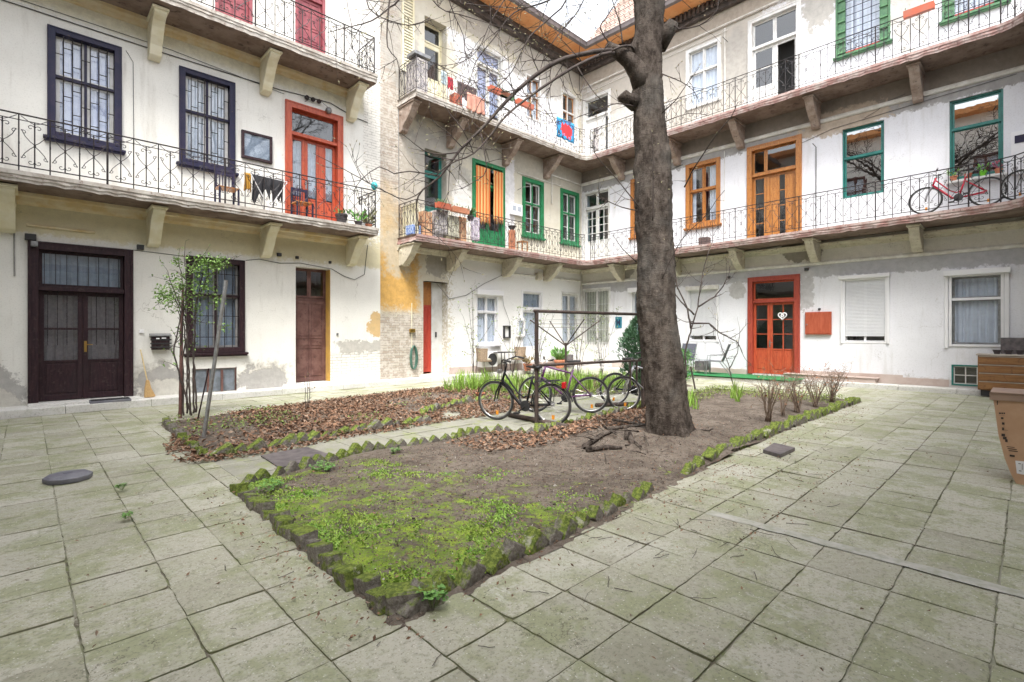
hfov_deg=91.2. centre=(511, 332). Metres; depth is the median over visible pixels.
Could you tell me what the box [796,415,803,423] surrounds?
edging stone
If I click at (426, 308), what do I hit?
door
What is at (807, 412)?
edging stone
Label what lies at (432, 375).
doorstep
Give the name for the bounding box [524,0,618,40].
sky
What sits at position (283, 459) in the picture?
iron plate
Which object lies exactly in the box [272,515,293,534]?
edging stone
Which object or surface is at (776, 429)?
edging stone
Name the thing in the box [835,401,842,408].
edging stone
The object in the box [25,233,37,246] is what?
security camera
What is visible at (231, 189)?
wooden chair
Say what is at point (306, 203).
wooden chair
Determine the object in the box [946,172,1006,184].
window ledge
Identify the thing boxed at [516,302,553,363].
thin shrub
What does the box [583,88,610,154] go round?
door
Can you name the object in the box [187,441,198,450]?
edging stone
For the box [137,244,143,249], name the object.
junction box
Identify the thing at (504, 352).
bistro table
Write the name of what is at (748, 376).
turf mat
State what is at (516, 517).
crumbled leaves
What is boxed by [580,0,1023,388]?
apartment wing
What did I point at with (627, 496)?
edging stone
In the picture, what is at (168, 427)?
edging stone
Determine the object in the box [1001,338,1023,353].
wooden board
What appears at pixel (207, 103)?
window
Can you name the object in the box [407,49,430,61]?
grey lid
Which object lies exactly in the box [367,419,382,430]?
edging stone
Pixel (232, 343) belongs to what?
window
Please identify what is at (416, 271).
apartment wing
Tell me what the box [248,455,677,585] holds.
moss and grass
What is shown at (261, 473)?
edging stone
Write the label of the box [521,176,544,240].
window
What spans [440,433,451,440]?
edging stone
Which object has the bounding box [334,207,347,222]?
plant pot
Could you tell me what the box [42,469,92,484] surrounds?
parasol base
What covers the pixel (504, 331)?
fuse box
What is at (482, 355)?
wicker chair
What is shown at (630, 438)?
branch
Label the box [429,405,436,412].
edging stone
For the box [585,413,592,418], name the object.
edging stone
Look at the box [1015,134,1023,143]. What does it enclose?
window
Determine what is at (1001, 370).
planter
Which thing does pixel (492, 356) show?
air conditioner
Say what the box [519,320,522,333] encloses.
meter window
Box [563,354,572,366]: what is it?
storage box
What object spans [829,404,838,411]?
edging stone
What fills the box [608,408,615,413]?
edging stone
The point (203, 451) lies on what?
edging stone
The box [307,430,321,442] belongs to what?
edging stone
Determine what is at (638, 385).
bicycle
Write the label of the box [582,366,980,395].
pavement
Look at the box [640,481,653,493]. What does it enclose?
edging stone
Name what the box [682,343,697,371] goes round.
garden chair
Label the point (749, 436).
edging stone
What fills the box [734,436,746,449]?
edging stone
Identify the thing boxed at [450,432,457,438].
edging stone
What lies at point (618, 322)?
picture sign
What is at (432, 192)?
door
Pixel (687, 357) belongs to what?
evergreen bush
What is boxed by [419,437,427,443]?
edging stone
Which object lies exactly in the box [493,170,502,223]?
striped curtain
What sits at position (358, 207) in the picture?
chair
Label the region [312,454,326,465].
edging stone
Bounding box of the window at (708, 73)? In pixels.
[686,36,720,110]
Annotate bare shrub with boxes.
[740,362,789,421]
[771,366,827,412]
[773,375,796,415]
[790,363,843,406]
[808,362,853,401]
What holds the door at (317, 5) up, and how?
in the apartment wing at (123, 123)
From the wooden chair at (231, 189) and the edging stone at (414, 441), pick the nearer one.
the edging stone at (414, 441)
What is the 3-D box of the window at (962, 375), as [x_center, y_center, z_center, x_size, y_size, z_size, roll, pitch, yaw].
[11.926,1.070,13.099,1.700,0.920,1.130,0,0,-44]
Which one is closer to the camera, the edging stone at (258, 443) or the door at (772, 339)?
the edging stone at (258, 443)
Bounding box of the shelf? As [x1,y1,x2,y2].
[455,216,465,240]
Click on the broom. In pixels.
(148, 391)
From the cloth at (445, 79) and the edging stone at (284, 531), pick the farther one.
the cloth at (445, 79)
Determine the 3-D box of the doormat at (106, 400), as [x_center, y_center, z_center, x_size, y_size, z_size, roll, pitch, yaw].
[-7.967,1.343,9.944,0.640,0.058,0.290,0,0,-44]
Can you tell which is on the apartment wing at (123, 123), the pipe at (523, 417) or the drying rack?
the drying rack
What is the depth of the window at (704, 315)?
17.41 m
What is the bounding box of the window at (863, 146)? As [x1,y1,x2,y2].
[843,120,883,198]
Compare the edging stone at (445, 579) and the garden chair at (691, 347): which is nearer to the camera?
the edging stone at (445, 579)
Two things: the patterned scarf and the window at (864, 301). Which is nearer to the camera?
the window at (864, 301)
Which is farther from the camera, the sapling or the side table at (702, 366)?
the side table at (702, 366)
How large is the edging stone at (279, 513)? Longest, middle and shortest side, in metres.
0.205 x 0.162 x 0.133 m
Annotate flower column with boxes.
[508,225,515,248]
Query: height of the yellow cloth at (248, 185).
0.445 m
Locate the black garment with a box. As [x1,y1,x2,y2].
[252,174,283,206]
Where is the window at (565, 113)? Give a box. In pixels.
[561,89,576,138]
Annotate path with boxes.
[211,393,640,480]
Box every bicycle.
[477,356,572,422]
[518,356,608,412]
[599,352,640,402]
[608,357,642,409]
[908,167,1006,213]
[1002,157,1023,199]
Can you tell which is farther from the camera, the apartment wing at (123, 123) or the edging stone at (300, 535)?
the apartment wing at (123, 123)
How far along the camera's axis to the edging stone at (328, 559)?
3.17 m
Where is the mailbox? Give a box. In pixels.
[149,333,171,349]
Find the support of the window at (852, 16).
in the apartment wing at (849, 128)
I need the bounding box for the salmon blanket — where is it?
[466,92,484,114]
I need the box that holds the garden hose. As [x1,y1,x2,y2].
[409,303,417,369]
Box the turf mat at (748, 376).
[687,371,804,380]
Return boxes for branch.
[582,430,622,448]
[585,445,621,451]
[608,424,645,429]
[612,419,641,423]
[624,427,627,439]
[628,431,634,443]
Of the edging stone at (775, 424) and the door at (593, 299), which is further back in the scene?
the door at (593, 299)
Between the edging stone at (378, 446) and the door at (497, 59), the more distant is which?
the door at (497, 59)
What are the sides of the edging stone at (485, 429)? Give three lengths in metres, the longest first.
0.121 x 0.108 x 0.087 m
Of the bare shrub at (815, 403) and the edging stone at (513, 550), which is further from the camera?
the bare shrub at (815, 403)
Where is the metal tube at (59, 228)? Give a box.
[26,223,94,233]
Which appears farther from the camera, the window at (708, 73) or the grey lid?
the window at (708, 73)
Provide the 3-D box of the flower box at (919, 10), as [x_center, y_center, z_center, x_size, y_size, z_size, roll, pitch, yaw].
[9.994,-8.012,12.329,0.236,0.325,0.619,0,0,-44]
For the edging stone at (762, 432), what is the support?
on the ground at (76, 623)
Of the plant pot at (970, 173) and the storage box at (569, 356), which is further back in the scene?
the storage box at (569, 356)
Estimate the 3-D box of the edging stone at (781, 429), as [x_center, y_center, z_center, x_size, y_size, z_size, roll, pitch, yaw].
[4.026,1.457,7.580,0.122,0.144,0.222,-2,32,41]
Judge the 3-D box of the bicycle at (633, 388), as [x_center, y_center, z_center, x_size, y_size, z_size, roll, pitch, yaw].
[2.620,0.956,10.431,1.720,1.082,0.574,0,3,-14]
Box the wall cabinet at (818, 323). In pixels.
[805,312,831,334]
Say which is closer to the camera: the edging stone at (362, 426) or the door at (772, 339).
the edging stone at (362, 426)
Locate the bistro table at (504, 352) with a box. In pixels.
[493,351,516,369]
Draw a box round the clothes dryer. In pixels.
[530,319,599,377]
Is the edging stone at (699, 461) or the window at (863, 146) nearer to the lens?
the edging stone at (699, 461)
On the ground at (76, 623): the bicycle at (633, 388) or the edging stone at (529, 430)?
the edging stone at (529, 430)
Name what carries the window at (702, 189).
in the apartment wing at (849, 128)
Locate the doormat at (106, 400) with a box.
[89,397,131,403]
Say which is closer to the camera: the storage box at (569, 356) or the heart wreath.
the heart wreath
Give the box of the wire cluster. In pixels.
[305,95,324,104]
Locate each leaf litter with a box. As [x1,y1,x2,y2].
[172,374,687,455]
[446,406,694,451]
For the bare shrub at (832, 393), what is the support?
on the soil bed at (724, 404)
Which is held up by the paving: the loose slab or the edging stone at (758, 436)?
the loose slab
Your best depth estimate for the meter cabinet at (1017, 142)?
11.75 m
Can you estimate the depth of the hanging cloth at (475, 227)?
15.94 m
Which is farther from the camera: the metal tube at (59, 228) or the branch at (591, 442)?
the metal tube at (59, 228)
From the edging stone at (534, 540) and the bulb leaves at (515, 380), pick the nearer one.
the edging stone at (534, 540)
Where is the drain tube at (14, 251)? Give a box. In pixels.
[13,233,14,275]
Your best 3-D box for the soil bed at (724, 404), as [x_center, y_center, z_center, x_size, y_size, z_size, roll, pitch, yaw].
[2.440,1.403,8.072,12.150,0.222,3.825,0,0,-44]
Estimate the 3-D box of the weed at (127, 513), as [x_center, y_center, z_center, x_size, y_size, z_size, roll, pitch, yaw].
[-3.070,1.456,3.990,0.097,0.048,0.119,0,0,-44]
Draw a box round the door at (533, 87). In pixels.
[525,73,540,122]
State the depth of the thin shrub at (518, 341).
15.10 m
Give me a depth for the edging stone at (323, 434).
7.09 m
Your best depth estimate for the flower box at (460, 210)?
15.27 m
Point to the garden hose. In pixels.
(411, 330)
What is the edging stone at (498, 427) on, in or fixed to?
on the ground at (76, 623)
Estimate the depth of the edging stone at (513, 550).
3.29 m
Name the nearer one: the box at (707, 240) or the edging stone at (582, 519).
the edging stone at (582, 519)
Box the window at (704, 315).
[687,289,718,341]
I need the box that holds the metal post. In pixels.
[201,280,227,438]
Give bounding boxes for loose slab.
[763,443,794,457]
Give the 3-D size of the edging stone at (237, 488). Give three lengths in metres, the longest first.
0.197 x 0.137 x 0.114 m
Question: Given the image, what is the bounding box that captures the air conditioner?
[477,351,496,366]
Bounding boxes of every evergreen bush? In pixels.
[612,316,640,383]
[681,348,699,380]
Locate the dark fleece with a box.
[457,80,476,100]
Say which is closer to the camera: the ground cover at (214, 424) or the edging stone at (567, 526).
the edging stone at (567, 526)
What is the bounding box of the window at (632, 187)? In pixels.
[628,179,635,239]
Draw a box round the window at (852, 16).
[832,0,891,61]
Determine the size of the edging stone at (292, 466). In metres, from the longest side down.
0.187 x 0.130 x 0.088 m
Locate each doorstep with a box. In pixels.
[28,396,141,407]
[419,373,446,377]
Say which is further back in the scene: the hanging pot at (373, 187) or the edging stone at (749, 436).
the hanging pot at (373, 187)
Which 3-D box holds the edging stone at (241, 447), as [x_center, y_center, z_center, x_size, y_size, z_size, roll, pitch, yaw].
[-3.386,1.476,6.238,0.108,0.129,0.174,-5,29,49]
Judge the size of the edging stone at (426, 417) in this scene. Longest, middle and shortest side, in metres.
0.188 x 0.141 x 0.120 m
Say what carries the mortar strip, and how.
on the paving
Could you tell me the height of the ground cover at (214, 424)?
0.151 m
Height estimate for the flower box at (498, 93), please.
0.296 m
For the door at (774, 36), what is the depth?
16.23 m
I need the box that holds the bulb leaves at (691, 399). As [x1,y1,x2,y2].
[688,380,744,408]
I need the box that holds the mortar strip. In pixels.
[706,510,1023,597]
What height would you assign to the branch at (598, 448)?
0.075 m
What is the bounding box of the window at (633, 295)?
[631,292,637,339]
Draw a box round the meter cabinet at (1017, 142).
[1011,130,1023,175]
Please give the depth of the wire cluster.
13.13 m
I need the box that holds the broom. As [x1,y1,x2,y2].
[140,349,155,397]
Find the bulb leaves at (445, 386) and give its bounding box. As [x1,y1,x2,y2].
[442,376,477,392]
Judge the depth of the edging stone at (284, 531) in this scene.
3.66 m
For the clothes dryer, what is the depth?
12.98 m
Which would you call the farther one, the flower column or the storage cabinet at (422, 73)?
the flower column
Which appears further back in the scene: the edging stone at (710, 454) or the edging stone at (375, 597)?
the edging stone at (710, 454)
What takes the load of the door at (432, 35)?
in the apartment wing at (416, 271)
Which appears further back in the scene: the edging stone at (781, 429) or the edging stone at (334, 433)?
the edging stone at (781, 429)
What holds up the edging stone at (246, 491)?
on the ground at (76, 623)
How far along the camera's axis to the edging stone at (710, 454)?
5.80 m
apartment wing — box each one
[0,0,379,406]
[380,0,606,379]
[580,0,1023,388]
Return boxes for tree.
[148,240,240,415]
[313,0,737,437]
[675,226,751,377]
[708,305,740,383]
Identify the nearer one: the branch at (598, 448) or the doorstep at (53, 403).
the branch at (598, 448)
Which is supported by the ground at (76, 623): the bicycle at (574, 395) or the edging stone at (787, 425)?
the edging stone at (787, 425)
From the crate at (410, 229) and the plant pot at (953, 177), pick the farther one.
the crate at (410, 229)
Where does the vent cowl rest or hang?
attached to the apartment wing at (416, 271)
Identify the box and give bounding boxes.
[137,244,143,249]
[435,198,451,209]
[450,204,469,214]
[487,84,510,97]
[503,326,510,337]
[509,202,522,216]
[515,98,533,110]
[516,318,524,336]
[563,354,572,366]
[698,237,710,244]
[903,0,934,19]
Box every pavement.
[0,366,580,419]
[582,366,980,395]
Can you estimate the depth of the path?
7.74 m
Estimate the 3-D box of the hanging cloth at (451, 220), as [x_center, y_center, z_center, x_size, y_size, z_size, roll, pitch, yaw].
[-1.785,-3.226,15.344,0.405,0.689,0.055,0,0,-44]
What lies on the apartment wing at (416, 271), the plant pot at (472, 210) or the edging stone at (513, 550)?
the plant pot at (472, 210)
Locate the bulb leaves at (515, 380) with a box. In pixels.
[452,367,635,397]
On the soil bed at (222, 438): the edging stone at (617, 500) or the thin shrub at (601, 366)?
the thin shrub at (601, 366)
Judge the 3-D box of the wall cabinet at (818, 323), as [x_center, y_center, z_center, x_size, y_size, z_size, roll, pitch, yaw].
[9.042,-0.275,14.809,0.100,0.670,0.680,0,0,-44]
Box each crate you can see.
[406,224,420,235]
[418,211,431,235]
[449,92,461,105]
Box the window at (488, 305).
[475,295,501,346]
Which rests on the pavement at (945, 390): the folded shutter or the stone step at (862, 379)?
the stone step at (862, 379)
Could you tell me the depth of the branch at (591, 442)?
6.65 m
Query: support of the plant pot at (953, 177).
on the window ledge
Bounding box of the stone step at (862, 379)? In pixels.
[783,373,879,383]
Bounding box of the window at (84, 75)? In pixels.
[43,24,125,154]
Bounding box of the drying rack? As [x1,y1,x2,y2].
[250,173,286,210]
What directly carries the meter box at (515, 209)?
attached to the apartment wing at (416, 271)
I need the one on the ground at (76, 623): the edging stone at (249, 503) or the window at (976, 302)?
the edging stone at (249, 503)
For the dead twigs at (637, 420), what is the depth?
6.60 m
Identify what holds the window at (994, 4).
in the apartment wing at (849, 128)
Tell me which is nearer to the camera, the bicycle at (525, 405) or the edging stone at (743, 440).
the edging stone at (743, 440)
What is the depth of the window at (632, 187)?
19.36 m
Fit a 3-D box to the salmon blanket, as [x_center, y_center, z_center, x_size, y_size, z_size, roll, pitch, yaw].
[-1.134,-7.158,15.750,0.705,0.564,0.136,0,0,-44]
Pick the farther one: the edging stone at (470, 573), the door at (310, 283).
the door at (310, 283)
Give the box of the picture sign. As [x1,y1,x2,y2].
[615,317,621,327]
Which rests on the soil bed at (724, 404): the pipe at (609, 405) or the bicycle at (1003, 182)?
the pipe at (609, 405)
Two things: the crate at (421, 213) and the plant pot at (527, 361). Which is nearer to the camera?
the crate at (421, 213)
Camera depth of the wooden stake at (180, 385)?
8.76 m
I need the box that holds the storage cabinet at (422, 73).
[406,57,427,94]
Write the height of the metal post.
2.243 m
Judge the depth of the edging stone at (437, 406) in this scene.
9.56 m
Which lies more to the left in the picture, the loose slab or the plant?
the plant
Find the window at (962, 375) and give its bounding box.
[951,365,977,386]
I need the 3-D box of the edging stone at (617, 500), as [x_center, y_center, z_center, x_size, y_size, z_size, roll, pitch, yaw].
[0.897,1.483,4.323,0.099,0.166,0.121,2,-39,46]
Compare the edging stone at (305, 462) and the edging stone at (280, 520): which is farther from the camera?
the edging stone at (305, 462)
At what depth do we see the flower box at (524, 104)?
17.22 m
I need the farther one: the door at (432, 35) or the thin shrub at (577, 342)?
the door at (432, 35)
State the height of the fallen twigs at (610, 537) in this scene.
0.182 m
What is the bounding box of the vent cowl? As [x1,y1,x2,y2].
[535,273,542,279]
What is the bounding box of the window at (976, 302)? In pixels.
[949,273,1003,346]
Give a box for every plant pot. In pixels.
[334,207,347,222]
[346,209,367,224]
[359,207,377,226]
[467,206,476,220]
[522,354,533,370]
[550,346,569,367]
[947,168,959,180]
[962,167,975,177]
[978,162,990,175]
[992,160,1002,173]
[993,350,1001,353]
[1004,350,1012,353]
[1015,350,1023,354]
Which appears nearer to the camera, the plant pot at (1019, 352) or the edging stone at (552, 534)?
the edging stone at (552, 534)
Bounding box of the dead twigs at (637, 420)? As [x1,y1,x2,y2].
[572,415,648,463]
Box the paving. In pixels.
[0,370,1023,681]
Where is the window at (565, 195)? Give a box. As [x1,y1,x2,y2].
[559,188,580,247]
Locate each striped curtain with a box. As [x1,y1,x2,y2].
[476,165,489,225]
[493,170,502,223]
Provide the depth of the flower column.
17.28 m
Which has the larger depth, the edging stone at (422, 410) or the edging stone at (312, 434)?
the edging stone at (422, 410)
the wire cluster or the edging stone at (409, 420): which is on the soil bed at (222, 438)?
the edging stone at (409, 420)
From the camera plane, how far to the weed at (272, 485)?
4.67 m
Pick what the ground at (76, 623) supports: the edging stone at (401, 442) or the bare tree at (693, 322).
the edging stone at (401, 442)
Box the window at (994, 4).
[939,0,1011,26]
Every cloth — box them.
[244,172,250,192]
[436,209,446,234]
[441,70,446,85]
[448,77,452,89]
[448,215,458,236]
[470,217,479,241]
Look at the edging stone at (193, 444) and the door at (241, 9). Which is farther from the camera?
the door at (241, 9)
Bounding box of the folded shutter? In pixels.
[402,0,414,71]
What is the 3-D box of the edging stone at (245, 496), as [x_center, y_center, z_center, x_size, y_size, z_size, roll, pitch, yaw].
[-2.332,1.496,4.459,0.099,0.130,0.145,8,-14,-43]
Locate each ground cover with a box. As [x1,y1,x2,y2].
[168,373,621,449]
[638,384,842,405]
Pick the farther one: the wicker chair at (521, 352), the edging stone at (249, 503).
the wicker chair at (521, 352)
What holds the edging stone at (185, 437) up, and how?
on the ground at (76, 623)
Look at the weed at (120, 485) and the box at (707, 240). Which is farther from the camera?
the box at (707, 240)
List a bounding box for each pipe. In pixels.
[508,413,568,427]
[595,402,634,406]
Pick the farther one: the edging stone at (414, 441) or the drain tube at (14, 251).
the drain tube at (14, 251)
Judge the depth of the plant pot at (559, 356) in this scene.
19.37 m
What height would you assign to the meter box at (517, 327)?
0.700 m
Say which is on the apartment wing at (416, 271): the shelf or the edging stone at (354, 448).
the shelf
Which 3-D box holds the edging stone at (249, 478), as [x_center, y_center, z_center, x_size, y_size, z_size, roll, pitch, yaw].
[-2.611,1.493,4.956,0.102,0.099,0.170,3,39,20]
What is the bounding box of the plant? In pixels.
[500,90,514,100]
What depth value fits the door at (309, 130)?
13.47 m
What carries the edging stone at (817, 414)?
on the ground at (76, 623)
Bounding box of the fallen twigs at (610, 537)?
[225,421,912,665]
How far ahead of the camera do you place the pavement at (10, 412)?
11.28 m
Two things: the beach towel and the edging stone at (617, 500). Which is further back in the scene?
the beach towel
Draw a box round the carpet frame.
[533,309,644,422]
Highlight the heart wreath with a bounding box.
[778,312,786,319]
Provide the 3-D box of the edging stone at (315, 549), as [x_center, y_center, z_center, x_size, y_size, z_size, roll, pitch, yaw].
[-1.270,1.474,3.320,0.124,0.155,0.166,3,-15,-45]
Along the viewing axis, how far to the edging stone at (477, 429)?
7.45 m
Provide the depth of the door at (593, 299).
20.71 m
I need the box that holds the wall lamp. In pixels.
[325,107,331,113]
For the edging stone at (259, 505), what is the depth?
4.15 m
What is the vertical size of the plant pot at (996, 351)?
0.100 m
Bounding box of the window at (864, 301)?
[841,277,888,343]
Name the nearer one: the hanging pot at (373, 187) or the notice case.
the notice case
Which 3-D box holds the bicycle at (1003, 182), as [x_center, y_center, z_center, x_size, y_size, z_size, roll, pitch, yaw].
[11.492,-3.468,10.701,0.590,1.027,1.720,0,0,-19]
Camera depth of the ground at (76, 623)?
2.90 m
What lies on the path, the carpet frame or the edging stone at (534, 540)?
the carpet frame
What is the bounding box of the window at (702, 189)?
[684,157,721,230]
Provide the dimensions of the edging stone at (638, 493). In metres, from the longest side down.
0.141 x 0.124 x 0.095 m
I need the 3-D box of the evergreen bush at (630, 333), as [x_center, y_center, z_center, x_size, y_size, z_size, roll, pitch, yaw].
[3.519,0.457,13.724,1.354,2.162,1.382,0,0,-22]
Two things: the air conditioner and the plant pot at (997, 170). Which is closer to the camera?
the plant pot at (997, 170)
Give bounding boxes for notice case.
[241,129,272,163]
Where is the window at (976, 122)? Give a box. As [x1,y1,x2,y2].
[950,89,1002,178]
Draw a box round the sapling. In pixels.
[304,373,314,409]
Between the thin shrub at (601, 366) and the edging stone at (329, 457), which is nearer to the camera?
the edging stone at (329, 457)
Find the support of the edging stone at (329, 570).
on the ground at (76, 623)
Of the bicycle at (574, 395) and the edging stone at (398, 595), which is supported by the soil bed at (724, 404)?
the edging stone at (398, 595)
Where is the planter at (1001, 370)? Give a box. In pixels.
[976,353,1023,395]
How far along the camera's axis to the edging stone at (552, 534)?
3.58 m
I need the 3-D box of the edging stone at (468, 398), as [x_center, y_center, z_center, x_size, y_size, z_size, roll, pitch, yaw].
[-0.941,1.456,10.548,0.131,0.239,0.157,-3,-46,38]
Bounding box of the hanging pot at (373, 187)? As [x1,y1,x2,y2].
[371,182,377,189]
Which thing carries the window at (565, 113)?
in the apartment wing at (416, 271)
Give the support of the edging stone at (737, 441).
on the ground at (76, 623)
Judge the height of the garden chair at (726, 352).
1.012 m
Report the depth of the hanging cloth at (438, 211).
15.02 m
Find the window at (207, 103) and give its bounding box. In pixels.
[176,65,238,177]
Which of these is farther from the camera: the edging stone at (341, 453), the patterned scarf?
the patterned scarf
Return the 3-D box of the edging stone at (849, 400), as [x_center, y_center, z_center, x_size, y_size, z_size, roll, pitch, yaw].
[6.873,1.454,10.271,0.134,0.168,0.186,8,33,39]
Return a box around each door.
[28,240,132,403]
[215,0,252,24]
[285,99,342,220]
[295,0,324,52]
[296,268,325,381]
[423,305,430,373]
[425,23,440,97]
[425,152,440,211]
[472,158,504,247]
[475,42,502,122]
[521,290,542,368]
[525,73,540,122]
[561,291,578,359]
[582,287,610,365]
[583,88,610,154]
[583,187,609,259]
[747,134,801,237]
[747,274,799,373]
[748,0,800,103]
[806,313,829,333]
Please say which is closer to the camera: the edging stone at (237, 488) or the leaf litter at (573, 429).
the edging stone at (237, 488)
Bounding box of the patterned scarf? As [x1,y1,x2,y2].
[593,126,597,151]
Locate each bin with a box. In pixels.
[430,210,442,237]
[989,387,1023,484]
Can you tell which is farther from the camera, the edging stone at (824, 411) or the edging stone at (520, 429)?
the edging stone at (824, 411)
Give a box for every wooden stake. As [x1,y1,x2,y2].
[178,284,184,418]
[196,368,209,422]
[690,367,695,388]
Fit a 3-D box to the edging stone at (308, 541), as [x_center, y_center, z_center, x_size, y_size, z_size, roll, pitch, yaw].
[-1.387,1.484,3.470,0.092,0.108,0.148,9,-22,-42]
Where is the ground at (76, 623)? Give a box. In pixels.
[0,369,1012,681]
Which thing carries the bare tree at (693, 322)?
on the soil bed at (724, 404)
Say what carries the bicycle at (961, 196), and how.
on the apartment wing at (849, 128)
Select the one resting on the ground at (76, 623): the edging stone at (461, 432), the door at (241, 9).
the edging stone at (461, 432)
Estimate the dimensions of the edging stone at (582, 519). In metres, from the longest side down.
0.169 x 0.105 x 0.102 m
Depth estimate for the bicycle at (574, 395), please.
9.33 m
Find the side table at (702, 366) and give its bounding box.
[693,359,710,373]
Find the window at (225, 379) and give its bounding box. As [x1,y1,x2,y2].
[192,367,236,392]
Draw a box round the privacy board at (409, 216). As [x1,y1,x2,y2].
[403,202,417,236]
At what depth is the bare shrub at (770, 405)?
8.12 m
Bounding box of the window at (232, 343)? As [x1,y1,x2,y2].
[184,255,248,356]
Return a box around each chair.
[214,171,239,205]
[290,187,313,217]
[355,205,367,225]
[476,348,492,372]
[510,347,525,370]
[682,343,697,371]
[706,344,731,374]
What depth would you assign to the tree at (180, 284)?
8.75 m
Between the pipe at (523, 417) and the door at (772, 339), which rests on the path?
the pipe at (523, 417)
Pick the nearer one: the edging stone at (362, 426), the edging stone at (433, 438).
the edging stone at (433, 438)
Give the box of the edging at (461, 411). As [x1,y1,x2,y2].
[162,396,548,462]
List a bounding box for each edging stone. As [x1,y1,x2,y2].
[165,423,176,430]
[172,428,184,435]
[177,432,186,439]
[182,435,190,441]
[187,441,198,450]
[195,448,207,454]
[209,442,236,458]
[229,482,248,495]
[234,443,247,453]
[238,489,254,497]
[241,474,257,483]
[242,493,257,503]
[245,437,268,451]
[246,496,260,510]
[253,498,274,514]
[255,468,271,479]
[260,510,274,520]
[268,439,280,447]
[269,509,289,523]
[272,466,285,475]
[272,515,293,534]
[278,433,298,447]
[279,523,301,541]
[284,460,299,473]
[290,525,317,549]
[295,432,308,444]
[298,456,315,468]
[304,538,321,552]
[306,541,332,566]
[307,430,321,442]
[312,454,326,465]
[318,551,342,571]
[321,431,329,437]
[325,452,338,461]
[326,563,341,576]
[328,431,338,437]
[332,562,362,591]
[336,449,349,458]
[337,426,350,433]
[347,442,362,455]
[349,425,360,433]
[353,572,380,595]
[359,423,369,430]
[361,441,374,452]
[365,586,385,615]
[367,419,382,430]
[373,441,384,449]
[380,417,394,428]
[384,439,398,448]
[385,577,433,615]
[395,577,438,618]
[397,438,406,446]
[402,417,413,425]
[407,437,419,445]
[411,416,424,424]
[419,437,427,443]
[420,408,426,414]
[423,414,431,422]
[424,406,431,413]
[428,435,439,442]
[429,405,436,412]
[432,571,456,594]
[434,403,440,410]
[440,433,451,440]
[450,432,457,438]
[451,399,458,405]
[454,557,485,588]
[457,428,466,437]
[465,395,472,403]
[466,427,474,434]
[474,426,481,432]
[481,546,509,574]
[482,426,489,431]
[492,424,502,432]
[500,537,525,561]
[516,427,524,433]
[520,527,549,554]
[525,427,534,433]
[533,423,544,433]
[543,525,562,545]
[554,514,577,539]
[574,511,589,528]
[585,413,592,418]
[587,504,603,521]
[600,500,617,515]
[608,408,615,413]
[609,493,625,507]
[623,492,633,502]
[631,487,646,500]
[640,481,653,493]
[680,463,693,474]
[692,455,704,466]
[701,446,718,460]
[715,444,725,451]
[729,437,740,450]
[731,443,736,452]
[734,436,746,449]
[745,434,751,444]
[750,430,761,440]
[754,429,763,438]
[760,428,768,438]
[763,425,774,436]
[769,422,779,433]
[770,426,777,434]
[775,421,783,432]
[783,419,791,429]
[787,415,797,426]
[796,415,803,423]
[803,410,813,419]
[812,409,819,418]
[818,407,826,415]
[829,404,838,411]
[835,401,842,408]
[844,398,851,405]
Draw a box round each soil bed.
[160,376,691,459]
[228,388,860,629]
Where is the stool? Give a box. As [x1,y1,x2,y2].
[516,241,527,250]
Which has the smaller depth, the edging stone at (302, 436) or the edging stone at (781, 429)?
the edging stone at (302, 436)
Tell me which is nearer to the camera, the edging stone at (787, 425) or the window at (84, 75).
the edging stone at (787, 425)
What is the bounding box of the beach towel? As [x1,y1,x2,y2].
[556,116,573,143]
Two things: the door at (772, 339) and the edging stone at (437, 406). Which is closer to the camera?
the edging stone at (437, 406)
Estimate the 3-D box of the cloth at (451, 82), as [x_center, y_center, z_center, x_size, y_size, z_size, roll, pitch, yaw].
[-1.882,-7.591,15.303,0.210,0.398,0.056,0,0,-44]
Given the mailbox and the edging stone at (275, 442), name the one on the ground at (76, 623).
the edging stone at (275, 442)
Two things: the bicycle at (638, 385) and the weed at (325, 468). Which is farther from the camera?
the bicycle at (638, 385)
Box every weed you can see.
[114,482,126,489]
[121,511,132,517]
[257,478,287,491]
[310,460,334,470]
[416,583,448,607]
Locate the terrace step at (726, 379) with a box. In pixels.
[688,375,799,384]
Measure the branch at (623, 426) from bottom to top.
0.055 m
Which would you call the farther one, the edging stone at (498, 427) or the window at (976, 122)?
the window at (976, 122)
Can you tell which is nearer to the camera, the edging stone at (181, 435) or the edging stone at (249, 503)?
the edging stone at (249, 503)
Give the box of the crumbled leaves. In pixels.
[26,405,987,670]
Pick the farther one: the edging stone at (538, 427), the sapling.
the sapling
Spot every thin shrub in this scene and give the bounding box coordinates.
[454,283,497,374]
[492,306,533,378]
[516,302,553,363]
[561,308,600,372]
[586,306,621,373]
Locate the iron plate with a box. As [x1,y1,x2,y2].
[261,447,327,467]
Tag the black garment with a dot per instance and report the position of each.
(268, 189)
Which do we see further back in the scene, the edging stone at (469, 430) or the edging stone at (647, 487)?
the edging stone at (469, 430)
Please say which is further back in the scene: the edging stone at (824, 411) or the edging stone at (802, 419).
the edging stone at (824, 411)
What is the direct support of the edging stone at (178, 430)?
on the soil bed at (222, 438)
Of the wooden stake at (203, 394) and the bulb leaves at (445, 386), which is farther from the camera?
the bulb leaves at (445, 386)

